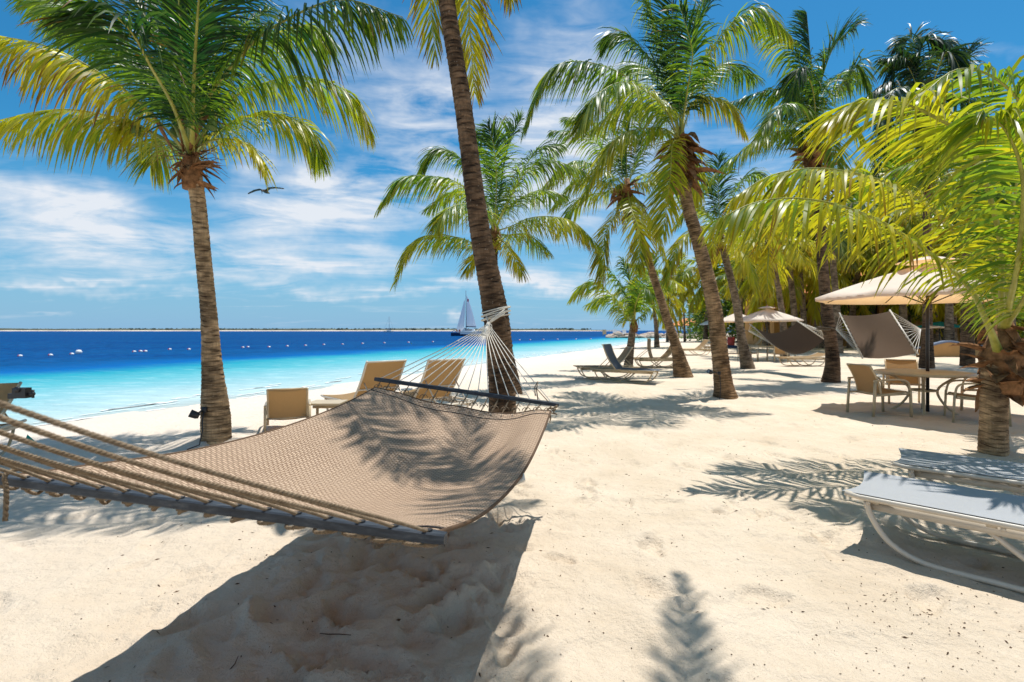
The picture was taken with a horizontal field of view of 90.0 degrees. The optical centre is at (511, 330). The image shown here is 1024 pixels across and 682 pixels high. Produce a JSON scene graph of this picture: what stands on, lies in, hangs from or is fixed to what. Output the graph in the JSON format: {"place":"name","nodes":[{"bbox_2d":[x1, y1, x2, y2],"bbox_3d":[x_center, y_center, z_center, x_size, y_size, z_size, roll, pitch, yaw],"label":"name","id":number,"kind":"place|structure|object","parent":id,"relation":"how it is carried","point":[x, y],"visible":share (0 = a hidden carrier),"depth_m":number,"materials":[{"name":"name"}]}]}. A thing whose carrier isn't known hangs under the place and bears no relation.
{"place":"outdoors","nodes":[
{"label":"outdoors","id":0,"kind":"place"},
{"bbox_2d":[7,387,35,398],"bbox_3d":[-4.784,0.604,4.995,0.237,0.119,0.080,0,0,0],"label":"spot lamp","id":1,"kind":"object","parent":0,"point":[22,392],"visible":1,"depth_m":4.97,"materials":[{"name":"black plastic"}]},
{"bbox_2d":[248,187,283,193],"bbox_3d":[-11.591,-6.514,24.046,1.597,0.444,0.730,0,0,21],"label":"seabird","id":2,"kind":"object","parent":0,"point":[264,191],"visible":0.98,"depth_m":24.04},
{"bbox_2d":[0,328,612,330],"bbox_3d":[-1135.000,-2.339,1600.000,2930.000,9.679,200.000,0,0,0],"label":"distant island","id":3,"kind":"structure","parent":0,"point":[195,329],"depth_m":1525.02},
{"bbox_2d":[3,328,590,329],"bbox_3d":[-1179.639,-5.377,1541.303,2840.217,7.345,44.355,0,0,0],"label":"island trees","id":4,"kind":"object","parent":3,"relation":"on","point":[318,328],"visible":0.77,"depth_m":1536.24,"materials":[{"name":"green plant"}]},
{"bbox_2d":[0,331,687,426],"bbox_3d":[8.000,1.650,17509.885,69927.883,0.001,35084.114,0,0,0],"label":"sea water","id":5,"kind":"structure","parent":0,"point":[106,370],"depth_m":30.23,"materials":[{"name":"blue liquid"}]},
{"bbox_2d":[33,338,659,425],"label":"shore foam","id":6,"kind":"object","parent":5,"relation":"on","point":[241,394],"visible":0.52,"depth_m":12.31,"materials":[{"name":"white"}]},
{"bbox_2d":[451,297,479,335],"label":"catamaran","id":7,"kind":"object","parent":5,"relation":"on","point":[470,322],"visible":0.87,"depth_m":157.85,"materials":[{"name":"white paint"}]},
{"bbox_2d":[0,337,1023,681],"bbox_3d":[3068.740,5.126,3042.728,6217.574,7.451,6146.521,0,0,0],"label":"beach sand","id":8,"kind":"structure","parent":0,"point":[74,583],"depth_m":3.23,"materials":[{"name":"beige sand"}]},
{"bbox_2d":[0,382,26,455],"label":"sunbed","id":9,"kind":"object","parent":8,"relation":"on","point":[5,389],"visible":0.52,"depth_m":6.24,"materials":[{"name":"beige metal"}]},
{"bbox_2d":[187,407,207,449],"bbox_3d":[-4.047,1.244,6.559,0.145,0.509,0.256,0,0,38],"label":"spot lamp","id":10,"kind":"object","parent":8,"relation":"on","point":[194,414],"visible":1,"depth_m":6.54,"materials":[{"name":"black plastic"}]},
{"bbox_2d":[0,0,414,444],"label":"palm tree","id":11,"kind":"object","parent":8,"relation":"on","point":[192,103],"visible":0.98,"depth_m":6.21,"materials":[{"name":"green plant"}]},
{"bbox_2d":[263,387,310,431],"bbox_3d":[-3.434,1.188,7.861,0.646,0.677,0.700,0,0,-22],"label":"armchair","id":12,"kind":"object","parent":8,"relation":"on","point":[286,403],"visible":0.95,"depth_m":7.65,"materials":[{"name":"beige fabric"}]},
{"bbox_2d":[308,400,348,417],"bbox_3d":[-2.900,1.324,8.050,0.526,0.416,0.450,0,0,0],"label":"side table","id":13,"kind":"object","parent":8,"relation":"on","point":[317,404],"visible":0.55,"depth_m":7.97,"materials":[{"name":"beige metal"}]},
{"bbox_2d":[320,633,348,634],"bbox_3d":[-0.858,1.474,2.484,0.174,0.023,0.007,0,0,15],"label":"twig","id":14,"kind":"object","parent":8,"relation":"on","point":[333,634],"visible":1,"depth_m":2.48,"materials":[{"name":"brown wood"}]},
{"bbox_2d":[320,359,406,409],"bbox_3d":[-2.423,0.988,8.499,0.715,1.058,1.950,0,0,-44],"label":"sunbed","id":15,"kind":"object","parent":8,"relation":"on","point":[372,370],"visible":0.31,"depth_m":8.09,"materials":[{"name":"fabric"}]},
{"bbox_2d":[400,358,474,406],"bbox_3d":[-1.473,0.976,8.753,0.715,1.058,1.950,0,0,-40],"label":"sunbed","id":16,"kind":"object","parent":8,"relation":"on","point":[446,382],"visible":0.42,"depth_m":8.38,"materials":[{"name":"fabric"}]},
{"bbox_2d":[402,0,521,412],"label":"palm tree","id":17,"kind":"object","parent":8,"relation":"on","point":[492,294],"visible":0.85,"depth_m":5.65,"materials":[{"name":"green plant"}]},
{"bbox_2d":[0,306,558,547],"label":"hammock","id":18,"kind":"object","parent":17,"relation":"hanging from","point":[394,466],"visible":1,"depth_m":2.75,"materials":[{"name":"beige fabric"}]},
{"bbox_2d":[374,107,603,393],"bbox_3d":[-0.487,-1.967,12.116,5.046,7.084,5.627,0,0,0],"label":"palm tree","id":19,"kind":"object","parent":8,"relation":"on","point":[438,222],"visible":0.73,"depth_m":11.74,"materials":[{"name":"green plant"}]},
{"bbox_2d":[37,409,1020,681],"bbox_3d":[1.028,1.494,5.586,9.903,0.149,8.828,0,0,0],"label":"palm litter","id":20,"kind":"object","parent":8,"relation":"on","point":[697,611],"visible":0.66,"depth_m":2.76,"materials":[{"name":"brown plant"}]},
{"bbox_2d":[573,346,639,379],"bbox_3d":[2.924,1.000,15.951,1.950,0.997,0.715,0,0,-3],"label":"sunbed","id":21,"kind":"object","parent":8,"relation":"on","point":[624,354],"visible":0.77,"depth_m":15.95,"materials":[{"name":"beige metal"}]},
{"bbox_2d":[541,109,693,377],"bbox_3d":[3.793,-3.270,16.792,6.168,9.754,5.419,0,0,0],"label":"palm tree","id":22,"kind":"object","parent":8,"relation":"on","point":[626,199],"visible":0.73,"depth_m":16.22,"materials":[{"name":"green plant"}]},
{"bbox_2d":[614,331,623,335],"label":"boulder","id":23,"kind":"object","parent":8,"relation":"on","point":[617,333],"visible":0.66,"depth_m":112.74,"materials":[{"name":"grey stone"}]},
{"bbox_2d":[567,254,672,366],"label":"palm tree","id":24,"kind":"object","parent":8,"relation":"on","point":[633,301],"visible":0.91,"depth_m":20.27,"materials":[{"name":"green plant"}]},
{"bbox_2d":[590,344,662,383],"bbox_3d":[3.306,0.948,14.838,1.950,1.106,0.715,0,0,30],"label":"sunbed","id":25,"kind":"object","parent":8,"relation":"on","point":[617,367],"visible":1,"depth_m":14.87,"materials":[{"name":"beige fabric"}]},
{"bbox_2d":[613,250,686,347],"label":"palm tree","id":26,"kind":"object","parent":8,"relation":"on","point":[676,286],"visible":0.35,"depth_m":44.99,"materials":[{"name":"green plant"}]},
{"bbox_2d":[646,334,653,337],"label":"boulder","id":27,"kind":"object","parent":8,"relation":"on","point":[650,336],"visible":0.43,"depth_m":111.31,"materials":[{"name":"grey stone"}]},
{"bbox_2d":[633,346,672,367],"bbox_3d":[5.874,0.995,20.634,1.950,1.032,0.715,0,0,-2],"label":"sunbed","id":28,"kind":"object","parent":8,"relation":"on","point":[666,355],"visible":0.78,"depth_m":20.59,"materials":[{"name":"beige metal"}]},
{"bbox_2d":[634,338,672,366],"bbox_3d":[6.029,0.924,21.385,1.950,1.200,0.715,0,0,5],"label":"sunbed","id":29,"kind":"object","parent":8,"relation":"on","point":[649,347],"visible":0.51,"depth_m":21.49,"materials":[{"name":"beige metal"}]},
{"bbox_2d":[517,0,794,399],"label":"palm tree","id":30,"kind":"object","parent":8,"relation":"on","point":[680,177],"visible":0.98,"depth_m":11.04,"materials":[{"name":"green plant"}]},
{"bbox_2d":[650,273,688,341],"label":"palm tree","id":31,"kind":"object","parent":8,"relation":"on","point":[677,311],"visible":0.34,"depth_m":67.67,"materials":[{"name":"green plant"}]},
{"bbox_2d":[663,252,697,341],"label":"palm tree","id":32,"kind":"object","parent":8,"relation":"on","point":[682,268],"visible":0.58,"depth_m":67.17,"materials":[{"name":"green plant"}]},
{"bbox_2d":[674,318,693,332],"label":"pavilion","id":33,"kind":"structure","parent":8,"relation":"on","point":[682,323],"depth_m":119.89,"materials":[{"name":"beige paint"}]},
{"bbox_2d":[678,275,697,337],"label":"palm tree","id":34,"kind":"object","parent":8,"relation":"on","point":[689,297],"visible":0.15,"depth_m":97.59,"materials":[{"name":"green plant"}]},
{"bbox_2d":[683,339,710,354],"bbox_3d":[11.071,1.016,31.085,1.950,0.969,0.715,0,0,-5],"label":"sunbed","id":35,"kind":"object","parent":8,"relation":"on","point":[704,342],"visible":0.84,"depth_m":30.86,"materials":[{"name":"beige metal"}]},
{"bbox_2d":[675,304,726,338],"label":"shrub","id":36,"kind":"object","parent":8,"relation":"on","point":[692,325],"visible":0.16,"depth_m":92.14,"materials":[{"name":"green plant"}]},
{"bbox_2d":[674,296,736,340],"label":"shrub","id":37,"kind":"object","parent":8,"relation":"on","point":[696,324],"visible":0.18,"depth_m":73.69,"materials":[{"name":"green plant"}]},
{"bbox_2d":[679,235,744,339],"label":"palm tree","id":38,"kind":"object","parent":8,"relation":"on","point":[699,295],"visible":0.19,"depth_m":67.13,"materials":[{"name":"green plant"}]},
{"bbox_2d":[707,369,720,398],"bbox_3d":[4.496,1.195,11.291,0.357,0.690,0.196,0,0,-18],"label":"spot lamp","id":39,"kind":"object","parent":8,"relation":"on","point":[709,371],"visible":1,"depth_m":11.33,"materials":[{"name":"black plastic"}]},
{"bbox_2d":[692,286,744,340],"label":"shrub","id":40,"kind":"object","parent":8,"relation":"on","point":[728,304],"visible":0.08,"depth_m":65.65,"materials":[{"name":"green plant"}]},
{"bbox_2d":[694,302,744,342],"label":"shrub","id":41,"kind":"object","parent":8,"relation":"on","point":[704,309],"visible":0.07,"depth_m":65.25,"materials":[{"name":"green plant"}]},
{"bbox_2d":[657,148,787,368],"bbox_3d":[8.208,-2.764,20.316,5.883,8.718,4.682,0,0,0],"label":"palm tree","id":42,"kind":"object","parent":8,"relation":"on","point":[745,355],"visible":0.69,"depth_m":20.02,"materials":[{"name":"green plant"}]},
{"bbox_2d":[734,320,830,353],"bbox_3d":[9.375,0.241,17.680,0.970,1.153,5.610,0,0,-2],"label":"hammock","id":43,"kind":"object","parent":42,"relation":"hanging from","point":[798,337],"visible":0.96,"depth_m":17.11,"materials":[{"name":"fabric"}]},
{"bbox_2d":[696,244,753,331],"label":"palm tree","id":44,"kind":"object","parent":8,"relation":"on","point":[719,273],"visible":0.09,"depth_m":66.70,"materials":[{"name":"green plant"}]},
{"bbox_2d":[721,297,744,314],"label":"broadleaf tree","id":45,"kind":"object","parent":8,"relation":"on","point":[726,306],"visible":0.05,"depth_m":67.07,"materials":[{"name":"green plant"}]},
{"bbox_2d":[724,314,745,352],"bbox_3d":[14.947,0.175,34.000,2.700,2.749,2.568,0,0,0],"label":"parasol","id":46,"kind":"object","parent":8,"relation":"on","point":[729,319],"visible":0.26,"depth_m":33.69,"materials":[{"name":"beige fabric"}]},
{"bbox_2d":[716,260,775,313],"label":"palm tree","id":47,"kind":"object","parent":8,"relation":"on","point":[722,276],"visible":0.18,"depth_m":44.33,"materials":[{"name":"green plant"}]},
{"bbox_2d":[737,343,757,360],"bbox_3d":[11.568,1.072,25.200,0.761,0.914,0.646,0,0,0],"label":"armchair","id":48,"kind":"object","parent":8,"relation":"on","point":[751,352],"visible":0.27,"depth_m":24.89,"materials":[{"name":"beige metal"}]},
{"bbox_2d":[748,337,764,350],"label":"sunbed","id":49,"kind":"object","parent":8,"relation":"on","point":[759,341],"visible":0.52,"depth_m":38.49,"materials":[{"name":"beige metal"}]},
{"bbox_2d":[750,346,782,361],"bbox_3d":[12.564,1.150,25.300,1.250,0.766,0.900,0,0,0],"label":"square table","id":50,"kind":"object","parent":8,"relation":"on","point":[762,346],"visible":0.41,"depth_m":24.87,"materials":[{"name":"beige metal"}]},
{"bbox_2d":[724,244,813,345],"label":"palm tree","id":51,"kind":"object","parent":8,"relation":"on","point":[771,302],"visible":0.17,"depth_m":47.36,"materials":[{"name":"green plant"}]},
{"bbox_2d":[734,305,803,349],"bbox_3d":[12.956,0.113,26.000,2.410,2.866,2.410,0,0,3],"label":"parasol","id":52,"kind":"object","parent":8,"relation":"on","point":[767,314],"visible":0.94,"depth_m":25.38,"materials":[{"name":"beige fabric"}]},
{"bbox_2d":[711,193,836,355],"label":"palm tree","id":53,"kind":"object","parent":8,"relation":"on","point":[771,279],"visible":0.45,"depth_m":27.42,"materials":[{"name":"green plant"}]},
{"bbox_2d":[767,347,787,361],"bbox_3d":[12.664,1.058,24.404,0.646,0.914,0.761,0,0,0],"label":"armchair","id":54,"kind":"object","parent":8,"relation":"on","point":[777,351],"visible":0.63,"depth_m":24.22,"materials":[{"name":"beige metal"}]},
{"bbox_2d":[694,6,887,382],"bbox_3d":[8.777,-4.103,15.430,4.246,11.359,7.254,0,0,40],"label":"palm tree","id":55,"kind":"object","parent":8,"relation":"on","point":[794,83],"visible":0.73,"depth_m":14.91,"materials":[{"name":"green plant"}]},
{"bbox_2d":[817,309,944,358],"bbox_3d":[10.059,0.090,14.283,2.825,1.312,2.679,0,0,-39],"label":"hammock","id":56,"kind":"object","parent":55,"relation":"hanging from","point":[880,335],"visible":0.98,"depth_m":13.47,"materials":[{"name":"fabric"}]},
{"bbox_2d":[730,213,865,325],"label":"palm tree","id":57,"kind":"object","parent":8,"relation":"on","point":[792,290],"visible":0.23,"depth_m":38.13,"materials":[{"name":"green plant"}]},
{"bbox_2d":[776,352,824,366],"bbox_3d":[12.280,1.217,21.638,1.979,0.574,0.715,0,0,-8],"label":"sunbed","id":58,"kind":"object","parent":8,"relation":"on","point":[816,356],"visible":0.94,"depth_m":21.43,"materials":[{"name":"beige fabric"}]},
{"bbox_2d":[747,210,855,325],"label":"palm tree","id":59,"kind":"object","parent":8,"relation":"on","point":[803,315],"visible":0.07,"depth_m":41.44,"materials":[{"name":"green plant"}]},
{"bbox_2d":[777,227,870,347],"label":"palm tree","id":60,"kind":"object","parent":8,"relation":"on","point":[813,305],"visible":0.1,"depth_m":42.50,"materials":[{"name":"green plant"}]},
{"bbox_2d":[806,310,872,332],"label":"palm tree","id":61,"kind":"object","parent":8,"relation":"on","point":[843,325],"visible":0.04,"depth_m":47.72,"materials":[{"name":"green plant"}]},
{"bbox_2d":[780,175,904,353],"bbox_3d":[21.119,-4.393,34.005,8.215,12.161,8.471,0,0,20],"label":"palm tree","id":62,"kind":"object","parent":8,"relation":"on","point":[834,276],"visible":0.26,"depth_m":33.73,"materials":[{"name":"green plant"}]},
{"bbox_2d":[840,272,874,346],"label":"broadleaf tree","id":63,"kind":"object","parent":8,"relation":"on","point":[843,308],"visible":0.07,"depth_m":45.86,"materials":[{"name":"green plant"}]},
{"bbox_2d":[697,55,1023,456],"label":"palm tree","id":64,"kind":"object","parent":8,"relation":"on","point":[999,365],"visible":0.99,"depth_m":5.33,"materials":[{"name":"green plant"}]},
{"bbox_2d":[745,274,975,345],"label":"resort building","id":65,"kind":"structure","parent":8,"relation":"on","point":[774,327],"depth_m":49.87,"materials":[{"name":"black"}]},
{"bbox_2d":[867,305,876,313],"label":"window","id":66,"kind":"structure","parent":65,"relation":"in","point":[875,309],"depth_m":50.08,"materials":[{"name":"black"}]},
{"bbox_2d":[806,185,914,347],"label":"palm tree","id":67,"kind":"object","parent":8,"relation":"on","point":[867,254],"visible":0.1,"depth_m":43.28,"materials":[{"name":"green plant"}]},
{"bbox_2d":[840,155,903,240],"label":"palm tree","id":68,"kind":"object","parent":8,"relation":"on","point":[861,166],"depth_m":66.13,"materials":[{"name":"green plant"}]},
{"bbox_2d":[846,363,912,416],"bbox_3d":[6.455,1.048,9.047,0.761,0.914,0.646,0,0,-4],"label":"armchair","id":69,"kind":"object","parent":8,"relation":"on","point":[866,380],"visible":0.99,"depth_m":8.95,"materials":[{"name":"beige fabric"}]},
{"bbox_2d":[882,359,925,403],"bbox_3d":[8.071,1.064,10.540,0.646,0.914,0.761,0,0,28],"label":"armchair","id":70,"kind":"object","parent":8,"relation":"on","point":[903,364],"visible":0.52,"depth_m":10.74,"materials":[{"name":"beige fabric"}]},
{"bbox_2d":[872,304,938,343],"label":"broadleaf tree","id":71,"kind":"object","parent":8,"relation":"on","point":[911,312],"visible":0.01,"depth_m":43.73,"materials":[{"name":"green plant"}]},
{"bbox_2d":[840,119,973,341],"bbox_3d":[29.110,-7.463,38.340,9.006,18.555,9.800,0,0,-16],"label":"palm tree","id":72,"kind":"object","parent":8,"relation":"on","point":[902,307],"visible":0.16,"depth_m":38.19,"materials":[{"name":"green plant"}]},
{"bbox_2d":[854,251,960,347],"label":"palm tree","id":73,"kind":"object","parent":8,"relation":"on","point":[893,308],"visible":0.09,"depth_m":42.96,"materials":[{"name":"green plant"}]},
{"bbox_2d":[815,253,1020,411],"bbox_3d":[7.630,0.050,9.400,3.400,2.981,3.400,0,0,38],"label":"parasol","id":74,"kind":"object","parent":8,"relation":"on","point":[856,294],"visible":0.53,"depth_m":9.38,"materials":[{"name":"beige fabric"}]},
{"bbox_2d":[864,136,971,341],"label":"palm tree","id":75,"kind":"object","parent":8,"relation":"on","point":[936,336],"visible":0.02,"depth_m":43.91,"materials":[{"name":"green plant"}]},
{"bbox_2d":[874,368,977,414],"bbox_3d":[7.550,1.141,9.400,1.500,0.786,1.500,0,0,0],"label":"round table","id":76,"kind":"object","parent":8,"relation":"on","point":[923,374],"visible":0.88,"depth_m":9.19,"materials":[{"name":"beige metal"}]},
{"bbox_2d":[862,23,990,367],"bbox_3d":[15.893,-6.069,19.899,6.604,15.223,3.693,0,0,-40],"label":"palm tree","id":77,"kind":"object","parent":8,"relation":"on","point":[950,54],"visible":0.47,"depth_m":20.22,"materials":[{"name":"green plant"}]},
{"bbox_2d":[875,178,989,340],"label":"palm tree","id":78,"kind":"object","parent":8,"relation":"on","point":[949,332],"visible":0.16,"depth_m":32.09,"materials":[{"name":"green plant"}]},
{"bbox_2d":[843,470,1023,593],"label":"sunbed","id":79,"kind":"object","parent":8,"relation":"on","point":[996,516],"visible":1,"depth_m":3.32,"materials":[{"name":"fabric"}]},
{"bbox_2d":[913,322,959,340],"bbox_3d":[28.391,0.471,34.000,2.587,2.143,2.587,0,0,22],"label":"parasol","id":80,"kind":"object","parent":8,"relation":"on","point":[941,324],"visible":0.56,"depth_m":33.80,"materials":[{"name":"black plastic"}]},
{"bbox_2d":[863,67,1020,365],"bbox_3d":[19.359,-4.347,22.029,6.917,11.764,7.354,0,0,0],"label":"palm tree","id":81,"kind":"object","parent":8,"relation":"on","point":[969,337],"visible":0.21,"depth_m":21.50,"materials":[{"name":"green plant"}]},
{"bbox_2d":[891,184,995,344],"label":"palm tree","id":82,"kind":"object","parent":8,"relation":"on","point":[935,305],"visible":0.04,"depth_m":34.04,"materials":[{"name":"green plant"}]},
{"bbox_2d":[916,340,982,356],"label":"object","id":83,"kind":"structure","parent":8,"relation":"on","point":[943,348],"depth_m":28.88,"materials":[{"name":"beige fabric"}]},
{"bbox_2d":[911,302,994,340],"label":"palm tree","id":84,"kind":"object","parent":8,"relation":"on","point":[941,313],"visible":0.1,"depth_m":43.66,"materials":[{"name":"green plant"}]},
{"bbox_2d":[890,448,1023,495],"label":"sunbed","id":85,"kind":"object","parent":8,"relation":"on","point":[986,473],"visible":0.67,"depth_m":4.20,"materials":[{"name":"metal"}]},
{"bbox_2d":[916,164,1017,325],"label":"palm tree","id":86,"kind":"object","parent":8,"relation":"on","point":[943,255],"visible":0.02,"depth_m":32.14,"materials":[{"name":"green plant"}]},
{"bbox_2d":[960,376,978,410],"bbox_3d":[8.795,1.074,9.304,0.761,0.914,0.646,0,0,-5],"label":"armchair","id":87,"kind":"object","parent":8,"relation":"on","point":[961,400],"visible":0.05,"depth_m":9.56,"materials":[{"name":"beige metal"}]},
{"bbox_2d":[943,379,1011,426],"bbox_3d":[7.659,1.060,8.427,0.761,0.914,0.646,0,0,30],"label":"armchair","id":88,"kind":"object","parent":8,"relation":"on","point":[955,394],"visible":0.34,"depth_m":8.33,"materials":[{"name":"beige metal"}]},
{"bbox_2d":[957,303,1023,337],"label":"shrub","id":89,"kind":"object","parent":8,"relation":"on","point":[1021,333],"visible":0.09,"depth_m":43.77,"materials":[{"name":"green plant"}]},
{"bbox_2d":[0,0,1023,330],"label":"sky","id":90,"kind":"structure","parent":0,"point":[97,250],"materials":[{"name":"blue"}]},
{"bbox_2d":[727,337,736,347],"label":"red bin","id":91,"kind":"object","parent":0,"point":[731,342],"visible":0.94,"depth_m":43.73,"materials":[{"name":"plastic"}]}
]}

